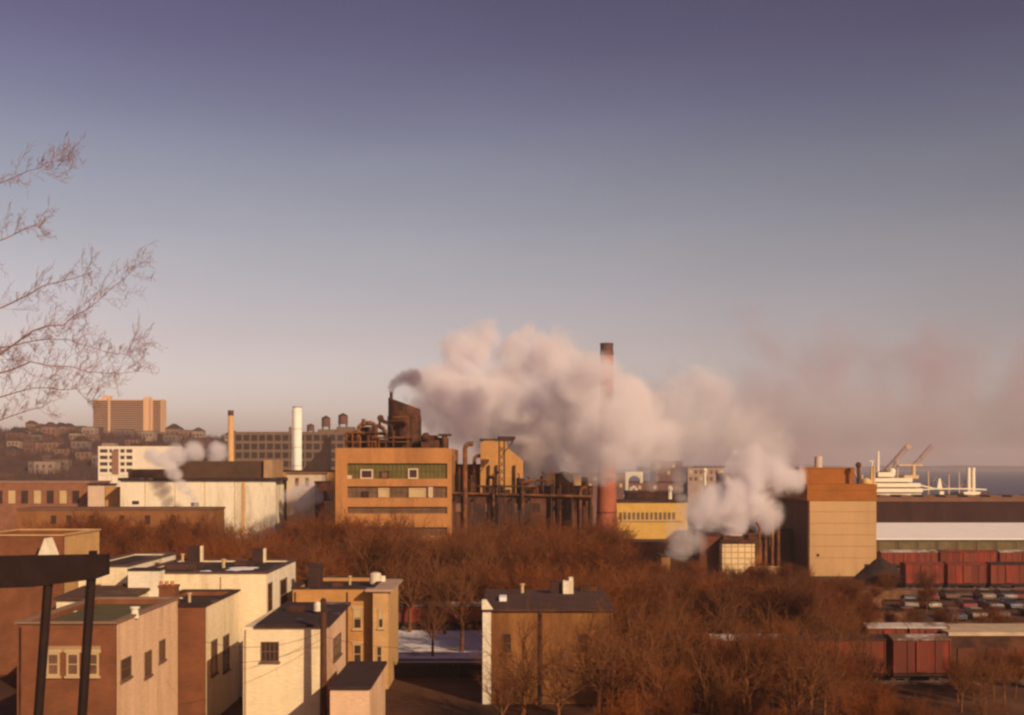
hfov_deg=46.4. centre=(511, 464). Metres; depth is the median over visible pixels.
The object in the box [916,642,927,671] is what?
door
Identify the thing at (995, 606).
parked car
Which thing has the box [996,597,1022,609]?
parked car
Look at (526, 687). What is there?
bare tree
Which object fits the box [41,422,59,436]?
hill house
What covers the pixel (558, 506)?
process vessel
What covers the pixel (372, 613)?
ochre house
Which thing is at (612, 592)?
bare tree
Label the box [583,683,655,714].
bare tree
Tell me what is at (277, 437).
window
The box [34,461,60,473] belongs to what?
hill house
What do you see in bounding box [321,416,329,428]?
water tower
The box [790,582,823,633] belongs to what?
bare tree
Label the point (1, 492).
window
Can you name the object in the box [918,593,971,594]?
track rails
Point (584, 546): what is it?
bare tree
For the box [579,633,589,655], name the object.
window
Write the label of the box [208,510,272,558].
bare tree
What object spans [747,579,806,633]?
bare tree
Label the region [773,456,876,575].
box building
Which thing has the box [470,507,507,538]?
bare tree
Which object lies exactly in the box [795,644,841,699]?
bare tree
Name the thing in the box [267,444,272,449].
window
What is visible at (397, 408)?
process tower
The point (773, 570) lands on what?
shed
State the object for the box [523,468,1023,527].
water
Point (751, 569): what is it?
bare tree
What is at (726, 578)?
bare tree
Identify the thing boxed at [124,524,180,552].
bare tree
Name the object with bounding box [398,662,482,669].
street
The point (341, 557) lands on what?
bare tree
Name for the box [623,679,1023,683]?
track bed
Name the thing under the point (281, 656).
overhead wire
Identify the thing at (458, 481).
process vessel
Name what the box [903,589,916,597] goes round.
parked car
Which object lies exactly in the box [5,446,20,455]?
hill house
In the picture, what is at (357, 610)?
window
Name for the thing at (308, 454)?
window
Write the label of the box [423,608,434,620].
door
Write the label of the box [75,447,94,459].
hill house
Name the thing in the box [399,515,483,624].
bare tree
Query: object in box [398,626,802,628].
track rails
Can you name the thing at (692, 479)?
building
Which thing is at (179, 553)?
bare tree
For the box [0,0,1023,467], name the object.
sky
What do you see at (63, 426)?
hill house
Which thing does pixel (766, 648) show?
bare tree
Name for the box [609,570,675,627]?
bare tree
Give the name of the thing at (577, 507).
process vessel
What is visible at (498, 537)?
bare tree
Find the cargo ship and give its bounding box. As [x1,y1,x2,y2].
[869,443,991,494]
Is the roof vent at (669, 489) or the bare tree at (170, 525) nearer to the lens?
the bare tree at (170, 525)
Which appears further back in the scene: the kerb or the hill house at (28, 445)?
the hill house at (28, 445)
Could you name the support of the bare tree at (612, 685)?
on the ground at (434, 696)
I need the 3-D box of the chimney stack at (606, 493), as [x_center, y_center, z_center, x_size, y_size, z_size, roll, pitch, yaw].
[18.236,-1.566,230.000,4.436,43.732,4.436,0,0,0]
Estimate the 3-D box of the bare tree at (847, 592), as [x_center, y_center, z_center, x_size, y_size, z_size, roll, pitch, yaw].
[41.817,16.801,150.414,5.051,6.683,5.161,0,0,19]
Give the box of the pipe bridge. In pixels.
[452,471,591,534]
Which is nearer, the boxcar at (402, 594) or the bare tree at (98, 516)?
the boxcar at (402, 594)
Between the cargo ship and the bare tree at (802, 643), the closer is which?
the bare tree at (802, 643)
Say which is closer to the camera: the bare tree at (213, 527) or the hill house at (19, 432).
the bare tree at (213, 527)
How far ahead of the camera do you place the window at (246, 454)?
560.22 m
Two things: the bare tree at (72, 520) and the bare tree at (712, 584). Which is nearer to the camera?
the bare tree at (712, 584)
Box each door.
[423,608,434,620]
[830,642,848,660]
[879,542,893,549]
[884,630,891,633]
[899,542,913,549]
[904,553,915,561]
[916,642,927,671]
[918,542,933,549]
[921,566,928,581]
[926,630,933,633]
[938,542,952,549]
[957,542,972,549]
[957,648,974,671]
[963,553,974,561]
[964,566,970,582]
[977,542,992,549]
[986,648,1003,666]
[997,542,1011,549]
[1006,566,1012,582]
[1015,648,1023,669]
[1016,542,1023,549]
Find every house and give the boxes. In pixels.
[0,529,100,674]
[5,427,28,440]
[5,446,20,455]
[7,437,23,447]
[14,597,179,714]
[23,441,39,454]
[23,442,42,452]
[25,420,38,429]
[28,461,33,473]
[31,432,45,440]
[32,424,44,431]
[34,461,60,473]
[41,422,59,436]
[42,452,55,460]
[43,434,55,441]
[43,442,62,451]
[49,453,71,469]
[51,436,67,444]
[54,444,73,455]
[57,422,68,434]
[69,426,86,431]
[69,430,83,440]
[71,436,91,450]
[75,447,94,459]
[79,552,176,586]
[82,427,98,435]
[85,434,99,441]
[91,451,97,466]
[101,439,117,445]
[115,429,133,436]
[125,439,141,445]
[127,546,296,696]
[141,431,157,440]
[158,581,240,714]
[163,434,180,443]
[165,424,183,433]
[179,430,191,438]
[183,437,197,447]
[183,439,205,450]
[185,446,201,453]
[192,427,205,437]
[196,438,212,445]
[207,454,222,460]
[214,440,227,452]
[243,601,350,714]
[291,563,402,688]
[482,577,614,704]
[718,522,761,581]
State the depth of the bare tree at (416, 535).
195.53 m
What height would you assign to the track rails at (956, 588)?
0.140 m
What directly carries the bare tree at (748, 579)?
on the ground at (434, 696)
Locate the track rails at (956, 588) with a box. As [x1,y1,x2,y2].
[865,587,1023,588]
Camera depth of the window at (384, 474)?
210.21 m
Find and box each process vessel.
[456,466,459,491]
[468,475,472,491]
[526,477,529,493]
[532,483,537,493]
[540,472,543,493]
[547,480,556,533]
[555,484,562,526]
[573,476,573,527]
[574,485,583,532]
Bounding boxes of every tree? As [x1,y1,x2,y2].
[0,131,164,420]
[1,516,29,529]
[16,511,82,528]
[39,507,90,528]
[56,509,90,528]
[69,508,135,556]
[77,507,149,554]
[85,506,133,531]
[88,518,122,553]
[98,515,132,553]
[99,532,167,556]
[119,515,193,552]
[121,529,184,558]
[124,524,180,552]
[132,517,164,536]
[135,523,216,558]
[149,534,202,558]
[152,512,203,538]
[157,509,218,548]
[164,512,222,545]
[170,540,205,558]
[173,530,245,558]
[180,526,276,558]
[188,514,241,540]
[193,502,266,550]
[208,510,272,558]
[214,522,263,558]
[225,513,286,558]
[235,523,300,558]
[246,531,307,583]
[257,506,320,552]
[260,525,289,547]
[261,523,317,558]
[271,522,353,581]
[274,509,342,558]
[281,514,317,535]
[281,547,340,569]
[283,520,373,575]
[287,542,353,583]
[296,558,307,582]
[302,506,355,540]
[312,532,361,575]
[313,506,367,563]
[316,514,397,552]
[327,508,400,575]
[335,514,401,575]
[344,518,422,587]
[348,539,416,588]
[349,542,403,577]
[352,512,396,534]
[354,507,440,585]
[356,516,441,601]
[370,507,417,541]
[374,521,407,549]
[380,544,443,631]
[398,538,432,590]
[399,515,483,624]
[399,523,432,548]
[407,557,456,601]
[410,590,453,655]
[413,534,464,597]
[415,525,487,602]
[418,525,454,547]
[419,550,476,634]
[421,530,453,560]
[424,513,509,601]
[424,527,481,552]
[427,516,506,601]
[429,552,491,651]
[440,522,486,545]
[449,509,494,540]
[452,516,520,573]
[457,551,521,610]
[465,593,572,714]
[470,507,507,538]
[471,517,542,583]
[472,646,535,714]
[479,526,536,577]
[480,563,538,602]
[485,508,540,559]
[485,551,567,588]
[492,548,593,588]
[493,548,569,588]
[500,518,598,575]
[502,509,580,571]
[511,519,562,543]
[520,531,583,565]
[524,516,583,569]
[526,555,569,583]
[529,592,638,714]
[529,627,601,714]
[545,557,594,578]
[546,518,597,548]
[551,514,602,546]
[554,524,627,571]
[559,558,614,592]
[564,520,667,622]
[567,559,633,641]
[571,617,663,712]
[577,515,631,563]
[583,556,640,630]
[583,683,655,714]
[588,510,643,559]
[589,565,697,712]
[591,551,665,645]
[594,623,647,698]
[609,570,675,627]
[609,633,669,714]
[612,567,665,619]
[613,596,691,644]
[618,625,692,711]
[633,569,693,628]
[637,630,675,695]
[639,557,671,583]
[642,683,697,714]
[644,580,739,711]
[644,585,700,633]
[645,699,682,714]
[646,658,697,702]
[647,565,708,630]
[654,631,701,701]
[658,625,715,703]
[663,626,729,712]
[672,568,706,617]
[676,626,774,714]
[677,605,708,633]
[679,577,740,633]
[685,558,706,577]
[685,565,735,631]
[685,698,726,714]
[687,584,730,633]
[689,569,761,633]
[691,562,761,633]
[696,565,722,588]
[696,641,743,698]
[697,590,777,706]
[704,623,779,712]
[704,671,770,714]
[712,611,789,711]
[720,565,744,582]
[721,569,734,587]
[724,590,759,632]
[725,567,789,609]
[733,572,754,588]
[734,626,793,702]
[736,554,771,591]
[742,590,834,706]
[743,581,776,631]
[745,567,797,626]
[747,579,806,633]
[751,563,786,599]
[752,575,817,633]
[752,626,850,714]
[756,702,787,714]
[757,635,812,714]
[761,666,786,711]
[762,623,823,680]
[763,556,797,586]
[768,616,803,633]
[770,573,818,621]
[772,620,841,713]
[774,697,818,714]
[779,623,829,705]
[784,562,805,581]
[786,577,840,632]
[790,569,822,590]
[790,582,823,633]
[791,570,824,631]
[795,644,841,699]
[796,637,856,714]
[798,594,866,703]
[799,564,813,576]
[801,582,850,632]
[815,589,875,633]
[817,661,856,714]
[821,654,871,703]
[823,676,903,714]
[826,574,861,618]
[826,608,890,689]
[827,647,867,690]
[840,571,873,605]
[846,648,880,694]
[847,649,896,688]
[847,674,902,714]
[848,595,881,625]
[861,598,888,621]
[862,590,875,604]
[867,581,883,596]
[873,567,902,599]
[878,686,928,714]
[882,607,899,621]
[892,689,959,714]
[893,600,921,622]
[906,607,925,621]
[910,568,941,589]
[913,584,937,612]
[929,607,948,621]
[939,655,981,701]
[941,654,978,711]
[943,602,963,623]
[957,650,989,699]
[958,641,1001,694]
[960,613,998,623]
[961,669,1012,714]
[965,642,1020,698]
[966,646,1013,713]
[969,604,989,623]
[973,691,1021,714]
[975,602,1023,623]
[990,647,1023,706]
[997,645,1023,697]
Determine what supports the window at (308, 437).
in the loft building at (255, 446)
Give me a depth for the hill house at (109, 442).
843.89 m
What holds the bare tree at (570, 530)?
on the ground at (434, 696)
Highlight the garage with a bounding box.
[328,661,386,714]
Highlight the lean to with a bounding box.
[53,585,149,607]
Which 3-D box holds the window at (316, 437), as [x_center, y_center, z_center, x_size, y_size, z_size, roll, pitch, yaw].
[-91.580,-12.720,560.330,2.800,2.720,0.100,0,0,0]
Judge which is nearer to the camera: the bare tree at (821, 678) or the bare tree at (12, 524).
the bare tree at (821, 678)
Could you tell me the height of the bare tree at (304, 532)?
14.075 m
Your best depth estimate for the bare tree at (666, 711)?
80.78 m
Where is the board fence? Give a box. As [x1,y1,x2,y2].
[394,664,482,677]
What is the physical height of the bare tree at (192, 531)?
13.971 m
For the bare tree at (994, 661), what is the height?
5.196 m
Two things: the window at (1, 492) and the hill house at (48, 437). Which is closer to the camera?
the window at (1, 492)
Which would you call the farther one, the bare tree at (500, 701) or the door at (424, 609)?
the door at (424, 609)
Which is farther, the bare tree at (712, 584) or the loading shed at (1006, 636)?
the bare tree at (712, 584)
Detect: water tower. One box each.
[307,424,313,431]
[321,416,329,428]
[338,413,347,426]
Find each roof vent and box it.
[667,486,672,498]
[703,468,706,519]
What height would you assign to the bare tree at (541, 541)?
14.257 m
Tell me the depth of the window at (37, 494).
261.93 m
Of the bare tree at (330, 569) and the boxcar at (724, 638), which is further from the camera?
the bare tree at (330, 569)
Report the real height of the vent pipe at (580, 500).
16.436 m
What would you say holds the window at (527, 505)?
in the plant shed at (482, 502)
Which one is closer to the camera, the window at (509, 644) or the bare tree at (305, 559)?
the window at (509, 644)
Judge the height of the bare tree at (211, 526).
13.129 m
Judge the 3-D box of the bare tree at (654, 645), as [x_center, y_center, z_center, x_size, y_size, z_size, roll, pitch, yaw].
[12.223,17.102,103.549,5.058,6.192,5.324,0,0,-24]
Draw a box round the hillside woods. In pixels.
[0,425,227,480]
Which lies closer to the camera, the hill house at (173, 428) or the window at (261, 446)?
the window at (261, 446)
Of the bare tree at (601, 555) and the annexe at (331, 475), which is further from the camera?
the annexe at (331, 475)
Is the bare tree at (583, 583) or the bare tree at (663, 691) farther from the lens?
the bare tree at (583, 583)
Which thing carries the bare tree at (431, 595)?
on the ground at (434, 696)
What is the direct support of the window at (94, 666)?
in the brick house at (134, 662)
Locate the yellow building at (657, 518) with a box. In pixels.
[617,499,688,538]
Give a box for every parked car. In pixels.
[895,607,915,611]
[900,597,918,608]
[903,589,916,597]
[916,597,941,608]
[921,590,939,600]
[938,588,958,599]
[942,607,967,620]
[955,598,977,608]
[962,607,987,618]
[972,588,995,598]
[974,597,1003,607]
[985,605,1009,618]
[991,589,1016,599]
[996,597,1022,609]
[1011,589,1023,597]
[1018,608,1023,615]
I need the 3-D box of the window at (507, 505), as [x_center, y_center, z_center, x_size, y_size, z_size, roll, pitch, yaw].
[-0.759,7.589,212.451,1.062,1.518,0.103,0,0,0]
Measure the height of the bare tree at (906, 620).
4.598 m
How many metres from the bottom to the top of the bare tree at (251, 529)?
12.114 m
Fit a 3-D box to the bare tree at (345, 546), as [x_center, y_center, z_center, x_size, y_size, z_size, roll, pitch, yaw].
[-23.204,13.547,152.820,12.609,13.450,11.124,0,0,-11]
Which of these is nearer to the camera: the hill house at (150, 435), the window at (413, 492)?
the window at (413, 492)
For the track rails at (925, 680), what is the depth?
109.78 m
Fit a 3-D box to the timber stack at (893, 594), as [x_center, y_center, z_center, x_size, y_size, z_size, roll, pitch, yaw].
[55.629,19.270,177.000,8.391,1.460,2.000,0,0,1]
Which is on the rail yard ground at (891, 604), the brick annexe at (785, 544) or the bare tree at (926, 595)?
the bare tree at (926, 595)
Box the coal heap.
[851,557,900,585]
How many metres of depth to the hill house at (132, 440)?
888.46 m
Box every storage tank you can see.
[517,478,525,529]
[555,471,572,530]
[581,477,587,532]
[588,487,592,526]
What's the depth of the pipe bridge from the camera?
211.88 m
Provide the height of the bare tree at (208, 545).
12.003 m
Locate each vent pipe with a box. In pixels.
[463,441,473,531]
[473,454,479,492]
[486,475,491,492]
[579,486,585,534]
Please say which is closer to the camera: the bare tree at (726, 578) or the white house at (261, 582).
the white house at (261, 582)
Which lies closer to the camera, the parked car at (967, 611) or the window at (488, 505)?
the parked car at (967, 611)
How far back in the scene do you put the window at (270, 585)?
104.72 m
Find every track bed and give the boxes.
[398,627,807,629]
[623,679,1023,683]
[882,589,1023,589]
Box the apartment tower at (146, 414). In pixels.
[93,396,165,437]
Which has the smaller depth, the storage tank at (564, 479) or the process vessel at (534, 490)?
the process vessel at (534, 490)
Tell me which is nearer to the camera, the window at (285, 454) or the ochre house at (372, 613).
the ochre house at (372, 613)
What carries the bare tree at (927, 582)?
on the rail yard ground at (891, 604)
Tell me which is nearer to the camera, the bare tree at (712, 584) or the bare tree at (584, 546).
the bare tree at (712, 584)
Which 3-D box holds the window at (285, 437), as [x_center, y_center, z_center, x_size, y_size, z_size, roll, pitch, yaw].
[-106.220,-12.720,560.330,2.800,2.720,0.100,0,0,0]
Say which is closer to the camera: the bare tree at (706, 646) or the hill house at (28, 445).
the bare tree at (706, 646)
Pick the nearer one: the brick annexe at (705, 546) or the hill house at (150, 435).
the brick annexe at (705, 546)
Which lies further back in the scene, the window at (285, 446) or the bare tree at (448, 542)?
the window at (285, 446)
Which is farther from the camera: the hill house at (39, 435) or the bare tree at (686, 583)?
the hill house at (39, 435)
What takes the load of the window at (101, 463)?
in the white block at (115, 463)
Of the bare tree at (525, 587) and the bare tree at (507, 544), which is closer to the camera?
the bare tree at (525, 587)
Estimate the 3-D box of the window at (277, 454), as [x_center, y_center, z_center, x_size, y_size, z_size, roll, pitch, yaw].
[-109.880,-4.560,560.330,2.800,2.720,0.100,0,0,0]
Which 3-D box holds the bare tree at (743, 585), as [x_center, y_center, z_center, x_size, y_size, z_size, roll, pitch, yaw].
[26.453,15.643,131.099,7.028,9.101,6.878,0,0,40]
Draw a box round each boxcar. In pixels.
[398,602,459,627]
[401,591,464,613]
[463,602,482,627]
[708,634,787,661]
[790,634,886,679]
[858,622,907,634]
[877,550,937,565]
[883,634,951,680]
[900,562,943,587]
[904,622,949,633]
[937,550,996,561]
[942,562,986,587]
[985,562,1023,587]
[996,550,1023,561]
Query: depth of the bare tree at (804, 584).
141.22 m
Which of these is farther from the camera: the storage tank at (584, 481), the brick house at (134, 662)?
the storage tank at (584, 481)
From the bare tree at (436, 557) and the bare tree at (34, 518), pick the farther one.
the bare tree at (34, 518)
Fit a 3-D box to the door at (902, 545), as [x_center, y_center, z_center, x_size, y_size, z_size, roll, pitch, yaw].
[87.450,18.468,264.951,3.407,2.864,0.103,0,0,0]
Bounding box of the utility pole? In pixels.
[320,598,326,714]
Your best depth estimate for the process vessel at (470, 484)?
214.56 m
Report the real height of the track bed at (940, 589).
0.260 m
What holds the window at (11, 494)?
in the brown block at (14, 495)
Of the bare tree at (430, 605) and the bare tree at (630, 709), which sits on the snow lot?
the bare tree at (430, 605)
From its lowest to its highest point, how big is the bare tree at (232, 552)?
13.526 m
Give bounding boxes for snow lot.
[398,630,482,658]
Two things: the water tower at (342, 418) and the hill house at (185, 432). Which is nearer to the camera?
the water tower at (342, 418)
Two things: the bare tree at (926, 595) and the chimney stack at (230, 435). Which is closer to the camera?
the bare tree at (926, 595)
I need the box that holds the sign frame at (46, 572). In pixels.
[0,550,109,714]
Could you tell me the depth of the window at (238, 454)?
560.22 m
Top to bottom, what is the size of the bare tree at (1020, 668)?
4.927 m
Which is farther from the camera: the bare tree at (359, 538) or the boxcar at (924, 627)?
the bare tree at (359, 538)
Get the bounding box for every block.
[0,481,110,530]
[87,483,119,506]
[98,443,181,486]
[286,473,327,527]
[314,481,331,528]
[624,490,682,499]
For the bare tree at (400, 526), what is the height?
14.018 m
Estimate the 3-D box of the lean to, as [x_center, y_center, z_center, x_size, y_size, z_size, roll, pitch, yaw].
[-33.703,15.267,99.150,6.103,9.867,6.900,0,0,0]
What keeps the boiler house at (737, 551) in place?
on the ground at (434, 696)
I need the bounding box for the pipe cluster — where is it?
[762,503,783,565]
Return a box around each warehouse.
[118,460,287,539]
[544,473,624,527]
[628,481,682,490]
[650,461,682,481]
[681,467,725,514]
[715,473,774,520]
[876,494,1023,522]
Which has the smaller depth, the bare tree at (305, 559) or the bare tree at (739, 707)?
the bare tree at (739, 707)
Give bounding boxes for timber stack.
[842,597,882,608]
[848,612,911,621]
[863,589,917,598]
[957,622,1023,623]
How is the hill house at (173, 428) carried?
on the ground at (434, 696)
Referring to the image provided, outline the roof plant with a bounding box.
[421,432,451,447]
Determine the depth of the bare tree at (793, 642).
100.82 m
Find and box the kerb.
[398,659,482,661]
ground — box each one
[0,436,1023,714]
[823,556,1023,623]
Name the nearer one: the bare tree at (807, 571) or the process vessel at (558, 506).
the bare tree at (807, 571)
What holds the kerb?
on the ground at (434, 696)
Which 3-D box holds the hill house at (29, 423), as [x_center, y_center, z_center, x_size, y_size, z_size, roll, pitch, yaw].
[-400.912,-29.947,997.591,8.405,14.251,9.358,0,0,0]
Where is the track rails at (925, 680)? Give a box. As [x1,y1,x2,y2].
[623,678,1023,681]
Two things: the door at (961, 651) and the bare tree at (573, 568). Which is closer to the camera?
the door at (961, 651)
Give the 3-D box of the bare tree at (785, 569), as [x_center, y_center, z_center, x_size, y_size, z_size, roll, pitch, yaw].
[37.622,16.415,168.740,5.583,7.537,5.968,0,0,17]
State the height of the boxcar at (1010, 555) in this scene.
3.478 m
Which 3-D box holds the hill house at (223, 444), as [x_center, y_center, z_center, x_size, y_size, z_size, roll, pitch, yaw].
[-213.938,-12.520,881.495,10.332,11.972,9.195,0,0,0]
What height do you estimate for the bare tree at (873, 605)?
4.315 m
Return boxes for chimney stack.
[228,410,233,460]
[596,343,617,540]
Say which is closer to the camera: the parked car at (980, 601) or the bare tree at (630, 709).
the bare tree at (630, 709)
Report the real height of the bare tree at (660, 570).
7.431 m
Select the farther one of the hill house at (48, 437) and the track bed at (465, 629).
the hill house at (48, 437)
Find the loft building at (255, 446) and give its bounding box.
[234,427,355,469]
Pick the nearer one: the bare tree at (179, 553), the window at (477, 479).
the bare tree at (179, 553)
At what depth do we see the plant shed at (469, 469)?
226.00 m
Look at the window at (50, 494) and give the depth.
261.93 m
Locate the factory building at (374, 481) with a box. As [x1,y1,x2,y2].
[335,448,457,543]
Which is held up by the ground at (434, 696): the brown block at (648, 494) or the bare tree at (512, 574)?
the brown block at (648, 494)
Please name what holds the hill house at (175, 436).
on the ground at (434, 696)
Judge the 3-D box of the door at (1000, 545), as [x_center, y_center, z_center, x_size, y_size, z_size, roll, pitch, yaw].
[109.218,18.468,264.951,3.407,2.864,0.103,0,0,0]
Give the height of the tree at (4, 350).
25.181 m
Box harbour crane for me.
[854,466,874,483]
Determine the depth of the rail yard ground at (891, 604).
170.00 m
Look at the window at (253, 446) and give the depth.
560.22 m
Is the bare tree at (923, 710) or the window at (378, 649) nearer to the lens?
the bare tree at (923, 710)
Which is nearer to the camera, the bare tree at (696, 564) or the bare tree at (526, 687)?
the bare tree at (526, 687)
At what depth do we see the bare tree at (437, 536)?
177.79 m
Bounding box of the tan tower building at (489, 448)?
[480,439,522,493]
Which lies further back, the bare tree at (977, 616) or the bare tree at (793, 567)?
the bare tree at (793, 567)
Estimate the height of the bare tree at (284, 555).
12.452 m
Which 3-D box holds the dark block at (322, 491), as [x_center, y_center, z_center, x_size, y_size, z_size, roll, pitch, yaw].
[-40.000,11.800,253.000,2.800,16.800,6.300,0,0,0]
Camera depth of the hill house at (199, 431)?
953.24 m
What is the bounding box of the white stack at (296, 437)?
[292,406,301,469]
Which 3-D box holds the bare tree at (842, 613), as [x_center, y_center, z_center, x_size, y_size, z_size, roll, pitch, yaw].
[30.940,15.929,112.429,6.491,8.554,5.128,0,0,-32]
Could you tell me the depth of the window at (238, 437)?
560.22 m
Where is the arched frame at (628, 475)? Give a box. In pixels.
[623,472,642,496]
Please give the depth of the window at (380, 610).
106.53 m
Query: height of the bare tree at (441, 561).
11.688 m
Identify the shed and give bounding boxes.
[452,495,545,556]
[456,464,479,492]
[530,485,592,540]
[622,539,691,564]
[656,553,694,575]
[751,566,779,579]
[876,523,1023,554]
[941,624,1023,672]
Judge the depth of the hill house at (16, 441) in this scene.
858.61 m
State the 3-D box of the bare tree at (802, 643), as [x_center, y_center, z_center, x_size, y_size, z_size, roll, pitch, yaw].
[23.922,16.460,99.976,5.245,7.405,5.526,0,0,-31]
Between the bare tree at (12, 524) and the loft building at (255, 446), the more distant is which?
the loft building at (255, 446)
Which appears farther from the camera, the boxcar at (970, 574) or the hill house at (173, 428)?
the hill house at (173, 428)
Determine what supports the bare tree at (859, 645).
on the ground at (434, 696)
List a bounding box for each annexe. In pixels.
[283,470,334,500]
[323,501,334,528]
[691,531,722,579]
[749,526,790,566]
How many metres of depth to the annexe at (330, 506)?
236.00 m
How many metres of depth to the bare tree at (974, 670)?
101.88 m
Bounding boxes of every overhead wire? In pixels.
[208,632,320,647]
[224,640,319,661]
[327,637,479,648]
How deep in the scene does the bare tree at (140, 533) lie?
169.04 m
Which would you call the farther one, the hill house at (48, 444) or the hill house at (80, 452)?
the hill house at (48, 444)
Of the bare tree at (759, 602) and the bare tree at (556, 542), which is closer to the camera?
the bare tree at (759, 602)
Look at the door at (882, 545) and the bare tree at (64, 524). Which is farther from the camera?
the door at (882, 545)
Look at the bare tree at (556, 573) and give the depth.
129.96 m
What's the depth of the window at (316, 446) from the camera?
560.22 m
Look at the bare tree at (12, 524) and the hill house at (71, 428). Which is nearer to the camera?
the bare tree at (12, 524)
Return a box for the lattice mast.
[495,436,514,528]
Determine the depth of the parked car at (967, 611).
154.73 m
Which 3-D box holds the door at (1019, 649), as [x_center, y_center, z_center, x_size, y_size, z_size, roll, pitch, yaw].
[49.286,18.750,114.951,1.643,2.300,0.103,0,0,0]
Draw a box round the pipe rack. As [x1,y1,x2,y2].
[344,415,411,447]
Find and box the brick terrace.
[16,507,225,535]
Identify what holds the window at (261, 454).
in the loft building at (255, 446)
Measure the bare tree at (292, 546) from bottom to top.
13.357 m
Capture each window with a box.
[0,491,2,502]
[8,491,14,502]
[21,491,27,502]
[34,491,40,502]
[46,649,61,677]
[47,491,53,502]
[51,515,55,523]
[60,491,66,502]
[64,649,80,677]
[66,515,71,523]
[72,491,78,502]
[81,649,100,677]
[100,449,107,452]
[100,462,107,465]
[120,655,132,683]
[144,649,153,679]
[158,638,166,663]
[210,638,218,677]
[222,633,230,674]
[236,435,241,440]
[236,444,241,449]
[236,452,241,457]
[244,435,248,440]
[244,444,248,449]
[244,452,248,457]
[251,435,256,440]
[251,444,256,449]
[251,452,256,457]
[259,435,264,440]
[259,444,264,449]
[259,452,264,457]
[259,642,279,663]
[267,435,272,440]
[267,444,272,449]
[267,452,272,457]
[268,582,272,611]
[275,435,280,440]
[275,444,280,449]
[275,452,280,457]
[279,577,286,606]
[283,435,287,440]
[283,444,287,449]
[283,452,287,457]
[283,461,287,466]
[295,478,298,485]
[305,478,308,485]
[306,435,311,440]
[306,444,311,449]
[306,452,311,457]
[314,435,319,440]
[314,444,319,449]
[333,632,342,662]
[337,435,342,440]
[352,606,362,630]
[352,642,362,660]
[360,469,372,478]
[362,491,368,496]
[376,646,381,660]
[377,608,384,629]
[378,488,388,496]
[381,471,388,478]
[408,468,417,478]
[409,488,425,496]
[428,487,432,496]
[456,503,461,511]
[467,503,470,511]
[475,503,480,511]
[476,478,478,490]
[485,503,490,511]
[495,503,500,511]
[502,633,512,655]
[505,503,510,511]
[515,503,518,511]
[524,503,529,511]
[534,503,539,511]
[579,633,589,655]
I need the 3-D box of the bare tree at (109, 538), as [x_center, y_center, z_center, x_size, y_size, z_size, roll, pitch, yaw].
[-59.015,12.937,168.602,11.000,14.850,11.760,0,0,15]
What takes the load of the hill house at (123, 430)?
on the ground at (434, 696)
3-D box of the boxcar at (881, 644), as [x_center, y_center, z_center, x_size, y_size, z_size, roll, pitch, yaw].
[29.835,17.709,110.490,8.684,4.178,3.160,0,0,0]
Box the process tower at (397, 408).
[387,392,420,447]
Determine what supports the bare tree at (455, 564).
on the ground at (434, 696)
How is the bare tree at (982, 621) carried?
on the rail yard ground at (891, 604)
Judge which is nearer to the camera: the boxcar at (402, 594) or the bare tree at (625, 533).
the boxcar at (402, 594)
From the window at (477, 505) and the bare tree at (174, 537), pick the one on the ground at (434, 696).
the bare tree at (174, 537)
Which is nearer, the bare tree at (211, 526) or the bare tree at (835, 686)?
the bare tree at (835, 686)
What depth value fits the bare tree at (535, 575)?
122.23 m
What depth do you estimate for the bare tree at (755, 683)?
91.77 m
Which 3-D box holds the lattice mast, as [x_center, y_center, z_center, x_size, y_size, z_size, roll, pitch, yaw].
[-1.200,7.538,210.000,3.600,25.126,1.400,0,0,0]
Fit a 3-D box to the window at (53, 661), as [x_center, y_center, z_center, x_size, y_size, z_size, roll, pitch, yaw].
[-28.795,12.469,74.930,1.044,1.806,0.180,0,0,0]
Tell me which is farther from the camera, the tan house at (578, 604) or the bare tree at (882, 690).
the tan house at (578, 604)
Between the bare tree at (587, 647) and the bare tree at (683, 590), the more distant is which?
the bare tree at (683, 590)
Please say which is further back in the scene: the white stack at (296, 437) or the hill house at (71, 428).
the hill house at (71, 428)
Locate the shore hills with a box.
[636,464,1023,470]
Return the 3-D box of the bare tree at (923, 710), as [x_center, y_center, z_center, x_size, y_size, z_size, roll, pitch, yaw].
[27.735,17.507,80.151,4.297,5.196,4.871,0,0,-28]
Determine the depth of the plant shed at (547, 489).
224.00 m
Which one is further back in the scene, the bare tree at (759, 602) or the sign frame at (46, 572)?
the bare tree at (759, 602)

